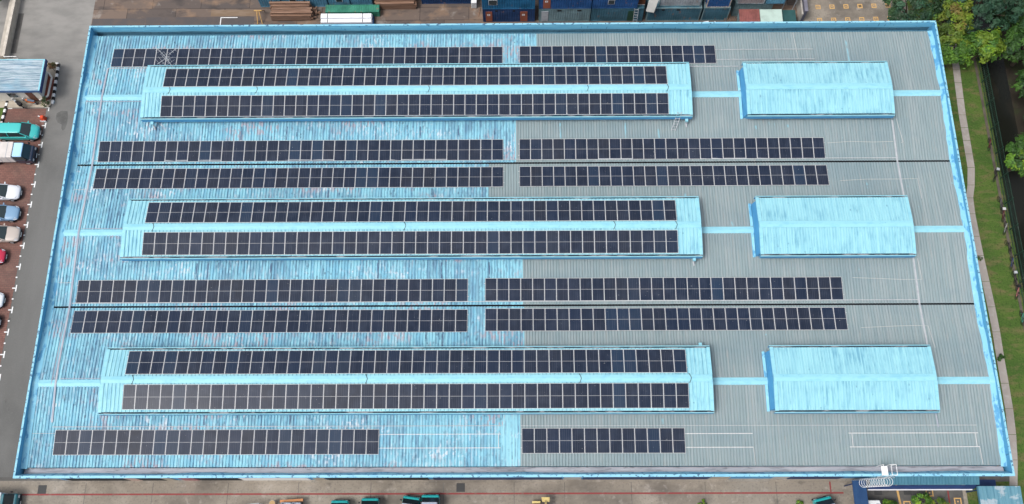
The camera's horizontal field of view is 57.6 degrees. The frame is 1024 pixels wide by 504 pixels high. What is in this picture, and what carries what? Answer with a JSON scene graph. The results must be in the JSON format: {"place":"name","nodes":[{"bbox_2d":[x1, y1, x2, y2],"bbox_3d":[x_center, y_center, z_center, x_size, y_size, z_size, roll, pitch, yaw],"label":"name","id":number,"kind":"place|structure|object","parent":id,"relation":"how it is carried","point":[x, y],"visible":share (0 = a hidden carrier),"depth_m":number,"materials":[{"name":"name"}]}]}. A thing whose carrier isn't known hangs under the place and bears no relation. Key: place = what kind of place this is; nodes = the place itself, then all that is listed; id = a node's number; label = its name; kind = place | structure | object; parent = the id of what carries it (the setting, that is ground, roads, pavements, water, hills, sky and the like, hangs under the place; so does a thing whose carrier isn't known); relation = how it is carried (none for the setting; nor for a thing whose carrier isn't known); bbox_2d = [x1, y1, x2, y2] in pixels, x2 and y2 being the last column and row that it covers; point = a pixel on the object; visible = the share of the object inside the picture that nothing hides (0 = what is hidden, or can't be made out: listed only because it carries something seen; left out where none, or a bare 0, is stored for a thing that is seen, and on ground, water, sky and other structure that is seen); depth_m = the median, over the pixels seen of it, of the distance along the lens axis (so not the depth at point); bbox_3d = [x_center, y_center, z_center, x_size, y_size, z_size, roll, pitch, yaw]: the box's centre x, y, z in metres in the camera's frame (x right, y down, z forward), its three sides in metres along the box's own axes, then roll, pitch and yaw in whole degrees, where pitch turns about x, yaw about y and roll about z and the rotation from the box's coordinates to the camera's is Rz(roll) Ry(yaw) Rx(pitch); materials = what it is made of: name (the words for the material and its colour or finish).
{"place":"outdoors","nodes":[
{"label":"outdoors","id":0,"kind":"place"},
{"bbox_2d":[0,108,46,362],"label":"parking pavement","id":1,"kind":"structure","parent":0,"point":[21,175],"depth_m":102.88,"materials":[{"name":"red brick"}]},
{"bbox_2d":[0,203,20,222],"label":"parked car","id":2,"kind":"object","parent":1,"relation":"on","point":[11,214],"visible":1,"depth_m":101.45,"materials":[{"name":"blue paint"}]},
{"bbox_2d":[0,223,21,243],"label":"parked car","id":3,"kind":"object","parent":1,"relation":"on","point":[11,234],"visible":1,"depth_m":100.64,"materials":[{"name":"white paint"}]},
{"bbox_2d":[0,182,22,201],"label":"parked car","id":4,"kind":"object","parent":1,"relation":"on","point":[12,193],"visible":1,"depth_m":102.24,"materials":[{"name":"white paint"}]},
{"bbox_2d":[0,141,37,164],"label":"light lorry","id":5,"kind":"object","parent":1,"relation":"on","point":[18,152],"visible":1,"depth_m":102.90,"materials":[{"name":"blue paint"}]},
{"bbox_2d":[0,121,41,141],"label":"parked car","id":6,"kind":"object","parent":1,"relation":"on","point":[20,131],"visible":1,"depth_m":104.16,"materials":[{"name":"teal paint"}]},
{"bbox_2d":[0,63,55,107],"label":"guardhouse apron","id":7,"kind":"object","parent":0,"point":[12,104],"visible":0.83,"depth_m":106.68,"materials":[{"name":"concrete"}]},
{"bbox_2d":[0,59,47,100],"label":"guardhouse","id":8,"kind":"structure","parent":7,"relation":"on","point":[20,79],"depth_m":104.71,"materials":[{"name":"blue metal"}]},
{"bbox_2d":[39,72,53,100],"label":"planter","id":9,"kind":"object","parent":7,"relation":"on","point":[49,87],"visible":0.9,"depth_m":106.76,"materials":[{"name":"grey brick"}]},
{"bbox_2d":[0,0,94,476],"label":"side road","id":10,"kind":"structure","parent":0,"point":[55,31],"depth_m":103.25,"materials":[{"name":"grey asphalt"}]},
{"bbox_2d":[0,0,20,58],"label":"wall","id":11,"kind":"structure","parent":10,"relation":"on","point":[9,28],"depth_m":109.22,"materials":[{"name":"concrete"}]},
{"bbox_2d":[11,13,23,52],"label":"drain cover","id":12,"kind":"object","parent":10,"relation":"on","point":[17,33],"visible":1,"depth_m":109.85,"materials":[{"name":"metal"}]},
{"bbox_2d":[0,107,49,377],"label":"bay marking","id":13,"kind":"object","parent":10,"relation":"on","point":[23,235],"visible":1,"depth_m":101.23,"materials":[{"name":"white paint"}]},
{"bbox_2d":[0,477,64,480],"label":"drain strip","id":14,"kind":"object","parent":10,"relation":"on","point":[7,479],"visible":0.5,"depth_m":92.96,"materials":[{"name":"concrete"}]},
{"bbox_2d":[51,63,59,103],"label":"striped kerb","id":15,"kind":"structure","parent":10,"relation":"on","point":[55,83],"depth_m":107.45,"materials":[{"name":"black concrete"}]},
{"bbox_2d":[56,111,67,129],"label":"damp patch","id":16,"kind":"object","parent":10,"relation":"on","point":[62,117],"visible":1,"depth_m":106.14,"materials":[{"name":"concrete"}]},
{"bbox_2d":[91,0,797,25],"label":"plate yard","id":17,"kind":"structure","parent":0,"point":[421,13],"depth_m":110.47,"materials":[{"name":"metal"}]},
{"bbox_2d":[92,18,145,25],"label":"ground plate","id":18,"kind":"object","parent":17,"relation":"on","point":[114,22],"visible":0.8,"depth_m":110.23,"materials":[{"name":"concrete"}]},
{"bbox_2d":[145,17,253,24],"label":"ground plate","id":19,"kind":"object","parent":17,"relation":"on","point":[196,21],"visible":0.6,"depth_m":110.19,"materials":[{"name":"concrete"}]},
{"bbox_2d":[211,10,259,15],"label":"ground plate","id":20,"kind":"object","parent":17,"relation":"on","point":[234,13],"visible":1,"depth_m":110.51,"materials":[{"name":"beige metal"}]},
{"bbox_2d":[269,1,312,8],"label":"timber bundle","id":21,"kind":"object","parent":17,"relation":"on","point":[289,3],"visible":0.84,"depth_m":109.38,"materials":[{"name":"wood"}]},
{"bbox_2d":[270,7,313,20],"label":"timber bundle","id":22,"kind":"object","parent":17,"relation":"on","point":[291,14],"visible":1,"depth_m":109.27,"materials":[{"name":"wood"}]},
{"bbox_2d":[321,13,374,23],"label":"sheet bundle","id":23,"kind":"object","parent":17,"relation":"on","point":[355,18],"visible":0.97,"depth_m":109.14,"materials":[{"name":"white metal"}]},
{"bbox_2d":[325,5,379,16],"bbox_3d":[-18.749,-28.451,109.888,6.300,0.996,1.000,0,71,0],"label":"shipping container","id":24,"kind":"object","parent":17,"relation":"on","point":[374,10],"visible":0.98,"depth_m":109.44,"materials":[{"name":"metal"}]},
{"bbox_2d":[374,0,417,9],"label":"timber bundle","id":25,"kind":"object","parent":17,"relation":"on","point":[395,4],"visible":0.97,"depth_m":109.52,"materials":[{"name":"wood"}]},
{"bbox_2d":[421,0,470,3],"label":"shipping container","id":26,"kind":"object","parent":17,"relation":"on","point":[446,1],"visible":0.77,"depth_m":110.32,"materials":[{"name":"metal"}]},
{"bbox_2d":[482,9,534,21],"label":"shipping container","id":27,"kind":"object","parent":17,"relation":"on","point":[508,15],"visible":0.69,"depth_m":108.56,"materials":[{"name":"metal"}]},
{"bbox_2d":[482,0,534,8],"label":"shipping container","id":28,"kind":"object","parent":27,"relation":"on","point":[508,4],"visible":1,"depth_m":106.47,"materials":[{"name":"metal"}]},
{"bbox_2d":[538,1,590,21],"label":"shipping container","id":29,"kind":"object","parent":17,"relation":"on","point":[549,15],"visible":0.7,"depth_m":108.56,"materials":[{"name":"metal"}]},
{"bbox_2d":[539,0,591,8],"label":"shipping container","id":30,"kind":"object","parent":29,"relation":"on","point":[564,4],"visible":1,"depth_m":106.49,"materials":[{"name":"metal"}]},
{"bbox_2d":[590,4,643,20],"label":"shipping container","id":31,"kind":"object","parent":17,"relation":"on","point":[614,14],"visible":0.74,"depth_m":108.40,"materials":[{"name":"metal"}]},
{"bbox_2d":[592,0,638,8],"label":"shipping container","id":32,"kind":"object","parent":31,"relation":"on","point":[598,4],"visible":0.99,"depth_m":106.49,"materials":[{"name":"metal"}]},
{"bbox_2d":[645,0,701,20],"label":"shipping container","id":33,"kind":"object","parent":17,"relation":"on","point":[676,13],"visible":0.8,"depth_m":108.39,"materials":[{"name":"metal"}]},
{"bbox_2d":[658,0,701,5],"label":"shipping container","id":34,"kind":"object","parent":33,"relation":"on","point":[679,2],"visible":1,"depth_m":106.74,"materials":[{"name":"metal"}]},
{"bbox_2d":[700,0,730,20],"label":"shipping container","id":35,"kind":"object","parent":17,"relation":"on","point":[713,13],"visible":0.7,"depth_m":108.29,"materials":[{"name":"metal"}]},
{"bbox_2d":[705,0,731,7],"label":"shipping container","id":36,"kind":"object","parent":35,"relation":"on","point":[718,3],"visible":1,"depth_m":106.43,"materials":[{"name":"metal"}]},
{"bbox_2d":[796,0,807,20],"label":"boundary wall","id":37,"kind":"structure","parent":17,"relation":"on","point":[802,7],"depth_m":108.42,"materials":[{"name":"stone"}]},
{"bbox_2d":[0,481,967,503],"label":"yard concrete","id":38,"kind":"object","parent":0,"point":[63,487],"depth_m":92.22,"materials":[{"name":"grey concrete"}]},
{"bbox_2d":[0,491,21,503],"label":"light lorry","id":39,"kind":"object","parent":38,"relation":"on","point":[11,497],"visible":1,"depth_m":91.03,"materials":[{"name":"teal paint"}]},
{"bbox_2d":[358,497,379,503],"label":"light lorry","id":40,"kind":"object","parent":38,"relation":"on","point":[370,500],"visible":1,"depth_m":90.92,"materials":[{"name":"teal paint"}]},
{"bbox_2d":[400,495,421,503],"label":"light lorry","id":41,"kind":"object","parent":38,"relation":"on","point":[407,499],"visible":1,"depth_m":90.81,"materials":[{"name":"teal paint"}]},
{"bbox_2d":[419,494,440,503],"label":"light lorry","id":42,"kind":"object","parent":38,"relation":"on","point":[430,499],"visible":1,"depth_m":90.77,"materials":[{"name":"teal paint"}]},
{"bbox_2d":[22,482,950,503],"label":"red line","id":43,"kind":"object","parent":38,"relation":"on","point":[830,492],"visible":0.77,"depth_m":92.17,"materials":[{"name":"paint"}]},
{"bbox_2d":[811,495,835,503],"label":"light lorry","id":44,"kind":"object","parent":38,"relation":"on","point":[828,499],"visible":1,"depth_m":90.53,"materials":[{"name":"teal paint"}]},
{"bbox_2d":[844,480,867,503],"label":"navy canopy","id":45,"kind":"object","parent":38,"relation":"on","point":[860,494],"visible":0.94,"depth_m":89.29,"materials":[{"name":"metal"}]},
{"bbox_2d":[736,9,759,21],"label":"shed","id":46,"kind":"structure","parent":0,"point":[748,15],"depth_m":106.96,"materials":[{"name":"red paint"}]},
{"bbox_2d":[731,0,773,15],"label":"shipping container","id":47,"kind":"object","parent":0,"point":[735,6],"visible":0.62,"depth_m":108.14,"materials":[{"name":"metal"}]},
{"bbox_2d":[759,9,782,21],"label":"shed","id":48,"kind":"structure","parent":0,"point":[770,15],"depth_m":107.02,"materials":[{"name":"grey paint"}]},
{"bbox_2d":[782,10,795,20],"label":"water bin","id":49,"kind":"object","parent":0,"point":[788,15],"visible":0.64,"depth_m":107.69,"materials":[{"name":"plastic"}]},
{"bbox_2d":[803,0,908,20],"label":"yard","id":50,"kind":"structure","parent":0,"point":[853,12],"depth_m":109.88,"materials":[{"name":"concrete"}]},
{"bbox_2d":[882,0,945,20],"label":"leafy tree","id":51,"kind":"object","parent":50,"relation":"on","point":[896,9],"visible":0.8,"depth_m":103.44,"materials":[{"name":"green plant"}]},
{"bbox_2d":[866,482,963,503],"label":"yard ground","id":52,"kind":"structure","parent":0,"point":[891,495],"depth_m":91.72,"materials":[{"name":"concrete"}]},
{"bbox_2d":[910,492,932,503],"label":"shrub","id":53,"kind":"object","parent":52,"relation":"on","point":[925,496],"visible":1,"depth_m":89.87,"materials":[{"name":"green plant"}]},
{"bbox_2d":[907,0,1023,503],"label":"grass verge","id":54,"kind":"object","parent":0,"point":[993,238],"depth_m":100.42,"materials":[{"name":"green plant"}]},
{"bbox_2d":[930,0,975,48],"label":"leafy tree","id":55,"kind":"object","parent":54,"relation":"on","point":[956,30],"visible":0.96,"depth_m":102.32,"materials":[{"name":"green plant"}]},
{"bbox_2d":[941,34,976,68],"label":"leafy tree","id":56,"kind":"object","parent":54,"relation":"on","point":[949,55],"visible":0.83,"depth_m":103.26,"materials":[{"name":"green plant"}]},
{"bbox_2d":[948,10,1017,485],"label":"footpath","id":57,"kind":"structure","parent":54,"relation":"on","point":[1013,480],"depth_m":98.87,"materials":[{"name":"concrete"}]},
{"bbox_2d":[961,26,1006,66],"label":"leafy tree","id":58,"kind":"object","parent":54,"relation":"on","point":[981,39],"visible":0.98,"depth_m":102.03,"materials":[{"name":"green plant"}]},
{"bbox_2d":[945,0,1023,33],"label":"leafy tree","id":59,"kind":"object","parent":54,"relation":"on","point":[986,9],"visible":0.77,"depth_m":101.82,"materials":[{"name":"green plant"}]},
{"bbox_2d":[966,486,1022,503],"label":"side canopy","id":60,"kind":"object","parent":54,"relation":"on","point":[999,494],"visible":1,"depth_m":88.65,"materials":[{"name":"metal"}]},
{"bbox_2d":[968,0,1023,303],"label":"chain fence","id":61,"kind":"object","parent":54,"relation":"on","point":[1001,169],"visible":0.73,"depth_m":101.88,"materials":[{"name":"green metal"}]},
{"bbox_2d":[968,30,1023,328],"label":"kerb edge","id":62,"kind":"object","parent":54,"relation":"on","point":[993,161],"visible":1,"depth_m":102.86,"materials":[{"name":"concrete"}]},
{"bbox_2d":[979,465,1008,481],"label":"dirt strip","id":63,"kind":"object","parent":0,"point":[1001,479],"visible":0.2,"depth_m":92.19,"materials":[{"name":"soil"}]},
{"bbox_2d":[973,0,1023,289],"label":"canal water","id":64,"kind":"structure","parent":0,"point":[1001,95],"depth_m":106.99,"materials":[{"name":"black liquid"}]},
{"bbox_2d":[981,0,1023,290],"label":"canal bank","id":65,"kind":"structure","parent":0,"point":[1017,101],"depth_m":108.11,"materials":[{"name":"soil"}]},
{"bbox_2d":[992,0,1023,26],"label":"leafy tree","id":66,"kind":"object","parent":65,"relation":"on","point":[1020,20],"visible":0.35,"depth_m":104.35,"materials":[{"name":"green plant"}]},
{"bbox_2d":[999,19,1023,66],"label":"leafy tree","id":67,"kind":"object","parent":65,"relation":"on","point":[1014,34],"visible":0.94,"depth_m":102.36,"materials":[{"name":"green plant"}]},
{"bbox_2d":[1004,132,1023,176],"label":"leafy tree","id":68,"kind":"object","parent":65,"relation":"on","point":[1012,164],"visible":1,"depth_m":98.35,"materials":[{"name":"green plant"}]},
{"bbox_2d":[1010,70,1023,97],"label":"leafy tree","id":69,"kind":"object","parent":65,"relation":"on","point":[1020,79],"visible":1,"depth_m":102.29,"materials":[{"name":"green plant"}]},
{"bbox_3d":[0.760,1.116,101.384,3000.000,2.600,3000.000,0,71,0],"label":"ground","id":70,"kind":"structure","parent":0,"visible":0},
{"bbox_2d":[13,21,1014,482],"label":"factory building","id":71,"kind":"structure","parent":70,"relation":"on","point":[893,379],"depth_m":90.75,"materials":[{"name":"blue paint"}]},
{"bbox_2d":[51,68,108,421],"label":"cable tray","id":72,"kind":"object","parent":71,"relation":"on","point":[59,359],"visible":1,"depth_m":91.79,"materials":[{"name":"metal"}]},
{"bbox_2d":[61,478,130,480],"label":"door","id":73,"kind":"structure","parent":71,"relation":"in","point":[72,479],"depth_m":91.59,"materials":[{"name":"black"}]},
{"bbox_2d":[52,429,379,454],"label":"solar array","id":74,"kind":"object","parent":71,"relation":"on","point":[92,442],"visible":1,"depth_m":85.81,"materials":[{"name":"black glass"}]},
{"bbox_2d":[70,309,468,332],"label":"solar array","id":75,"kind":"object","parent":71,"relation":"on","point":[181,321],"visible":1,"depth_m":89.57,"materials":[{"name":"black glass"}]},
{"bbox_2d":[76,279,468,302],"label":"solar array","id":76,"kind":"object","parent":71,"relation":"on","point":[285,290],"visible":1,"depth_m":90.57,"materials":[{"name":"black glass"}]},
{"bbox_2d":[239,478,310,479],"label":"door","id":77,"kind":"structure","parent":71,"relation":"in","point":[239,478],"depth_m":91.25,"materials":[{"name":"white paint"}]},
{"bbox_2d":[75,425,500,426],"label":"conduit","id":78,"kind":"object","parent":71,"relation":"on","point":[259,426],"visible":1,"depth_m":86.20,"materials":[{"name":"metal"}]},
{"bbox_2d":[92,167,503,188],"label":"solar array","id":79,"kind":"object","parent":71,"relation":"on","point":[177,178],"visible":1,"depth_m":94.46,"materials":[{"name":"black glass"}]},
{"bbox_2d":[97,139,503,161],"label":"solar array","id":80,"kind":"object","parent":71,"relation":"on","point":[273,150],"visible":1,"depth_m":95.47,"materials":[{"name":"black glass"}]},
{"bbox_2d":[111,47,502,66],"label":"solar array","id":81,"kind":"object","parent":71,"relation":"on","point":[235,56],"visible":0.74,"depth_m":99.00,"materials":[{"name":"black glass"}]},
{"bbox_2d":[326,478,428,479],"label":"door","id":82,"kind":"structure","parent":71,"relation":"in","point":[326,478],"depth_m":91.12,"materials":[{"name":"black"}]},
{"bbox_2d":[122,383,689,409],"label":"solar array","id":83,"kind":"object","parent":71,"relation":"on","point":[506,396],"visible":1,"depth_m":85.38,"materials":[{"name":"black glass"}]},
{"bbox_2d":[125,349,687,373],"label":"solar array","id":84,"kind":"object","parent":71,"relation":"on","point":[434,361],"visible":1,"depth_m":86.43,"materials":[{"name":"black glass"}]},
{"bbox_2d":[142,230,678,254],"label":"solar array","id":85,"kind":"object","parent":71,"relation":"on","point":[464,242],"visible":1,"depth_m":90.29,"materials":[{"name":"black glass"}]},
{"bbox_2d":[145,200,676,222],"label":"solar array","id":86,"kind":"object","parent":71,"relation":"on","point":[257,212],"visible":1,"depth_m":91.32,"materials":[{"name":"black glass"}]},
{"bbox_2d":[160,93,669,116],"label":"solar array","id":87,"kind":"object","parent":71,"relation":"on","point":[470,104],"visible":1,"depth_m":95.20,"materials":[{"name":"black glass"}]},
{"bbox_2d":[163,66,667,86],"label":"solar array","id":88,"kind":"object","parent":71,"relation":"on","point":[262,77],"visible":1,"depth_m":96.22,"materials":[{"name":"black glass"}]},
{"bbox_2d":[380,434,500,448],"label":"mounting rails","id":89,"kind":"object","parent":71,"relation":"on","point":[446,434],"visible":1,"depth_m":85.84,"materials":[{"name":"metal"}]},
{"bbox_2d":[72,299,918,303],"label":"conduit","id":90,"kind":"object","parent":71,"relation":"on","point":[537,301],"visible":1,"depth_m":90.08,"materials":[{"name":"metal"}]},
{"bbox_2d":[95,157,895,160],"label":"conduit","id":91,"kind":"object","parent":71,"relation":"on","point":[598,158],"visible":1,"depth_m":94.95,"materials":[{"name":"metal"}]},
{"bbox_2d":[433,477,561,479],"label":"door","id":92,"kind":"structure","parent":71,"relation":"in","point":[487,478],"depth_m":91.27,"materials":[{"name":"blue paint"}]},
{"bbox_2d":[522,428,686,452],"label":"solar array","id":93,"kind":"object","parent":71,"relation":"on","point":[600,440],"visible":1,"depth_m":85.55,"materials":[{"name":"black glass"}]},
{"bbox_2d":[518,45,716,63],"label":"solar array","id":94,"kind":"object","parent":71,"relation":"on","point":[588,54],"visible":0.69,"depth_m":98.75,"materials":[{"name":"black glass"}]},
{"bbox_2d":[582,477,709,479],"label":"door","id":95,"kind":"structure","parent":71,"relation":"in","point":[584,478],"depth_m":91.39,"materials":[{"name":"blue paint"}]},
{"bbox_2d":[484,277,843,300],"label":"solar array","id":96,"kind":"object","parent":71,"relation":"on","point":[586,289],"visible":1,"depth_m":90.29,"materials":[{"name":"black glass"}]},
{"bbox_2d":[485,307,847,330],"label":"solar array","id":97,"kind":"object","parent":71,"relation":"on","point":[783,318],"visible":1,"depth_m":89.30,"materials":[{"name":"black glass"}]},
{"bbox_2d":[518,137,825,159],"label":"solar array","id":98,"kind":"object","parent":71,"relation":"on","point":[584,149],"visible":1,"depth_m":95.18,"materials":[{"name":"black glass"}]},
{"bbox_2d":[518,165,829,186],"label":"solar array","id":99,"kind":"object","parent":71,"relation":"on","point":[535,176],"visible":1,"depth_m":94.18,"materials":[{"name":"black glass"}]},
{"bbox_2d":[521,425,871,425],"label":"conduit","id":100,"kind":"object","parent":71,"relation":"on","point":[696,425],"visible":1,"depth_m":85.86,"materials":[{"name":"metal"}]},
{"bbox_2d":[686,433,753,447],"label":"mounting rails","id":101,"kind":"object","parent":71,"relation":"on","point":[719,433],"visible":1,"depth_m":85.48,"materials":[{"name":"metal"}]},
{"bbox_2d":[716,49,814,59],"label":"mounting rails","id":102,"kind":"object","parent":71,"relation":"on","point":[752,49],"visible":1,"depth_m":98.86,"materials":[{"name":"metal"}]},
{"bbox_2d":[851,464,897,486],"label":"caged ladder","id":103,"kind":"object","parent":71,"relation":"attached to","point":[884,469],"visible":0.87,"depth_m":84.39,"materials":[{"name":"metal"}]},
{"bbox_2d":[891,120,904,194],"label":"cable tray","id":104,"kind":"object","parent":71,"relation":"on","point":[897,157],"visible":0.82,"depth_m":94.70,"materials":[{"name":"metal"}]},
{"bbox_2d":[848,432,979,446],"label":"mounting rails","id":105,"kind":"object","parent":71,"relation":"on","point":[924,446],"visible":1,"depth_m":85.21,"materials":[{"name":"metal"}]},
{"bbox_2d":[912,258,927,344],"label":"cable tray","id":106,"kind":"object","parent":71,"relation":"on","point":[925,335],"visible":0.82,"depth_m":89.74,"materials":[{"name":"metal"}]},
{"bbox_2d":[867,476,979,489],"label":"awning","id":107,"kind":"object","parent":71,"relation":"attached to","point":[938,483],"visible":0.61,"depth_m":89.14,"materials":[{"name":"blue paint"}]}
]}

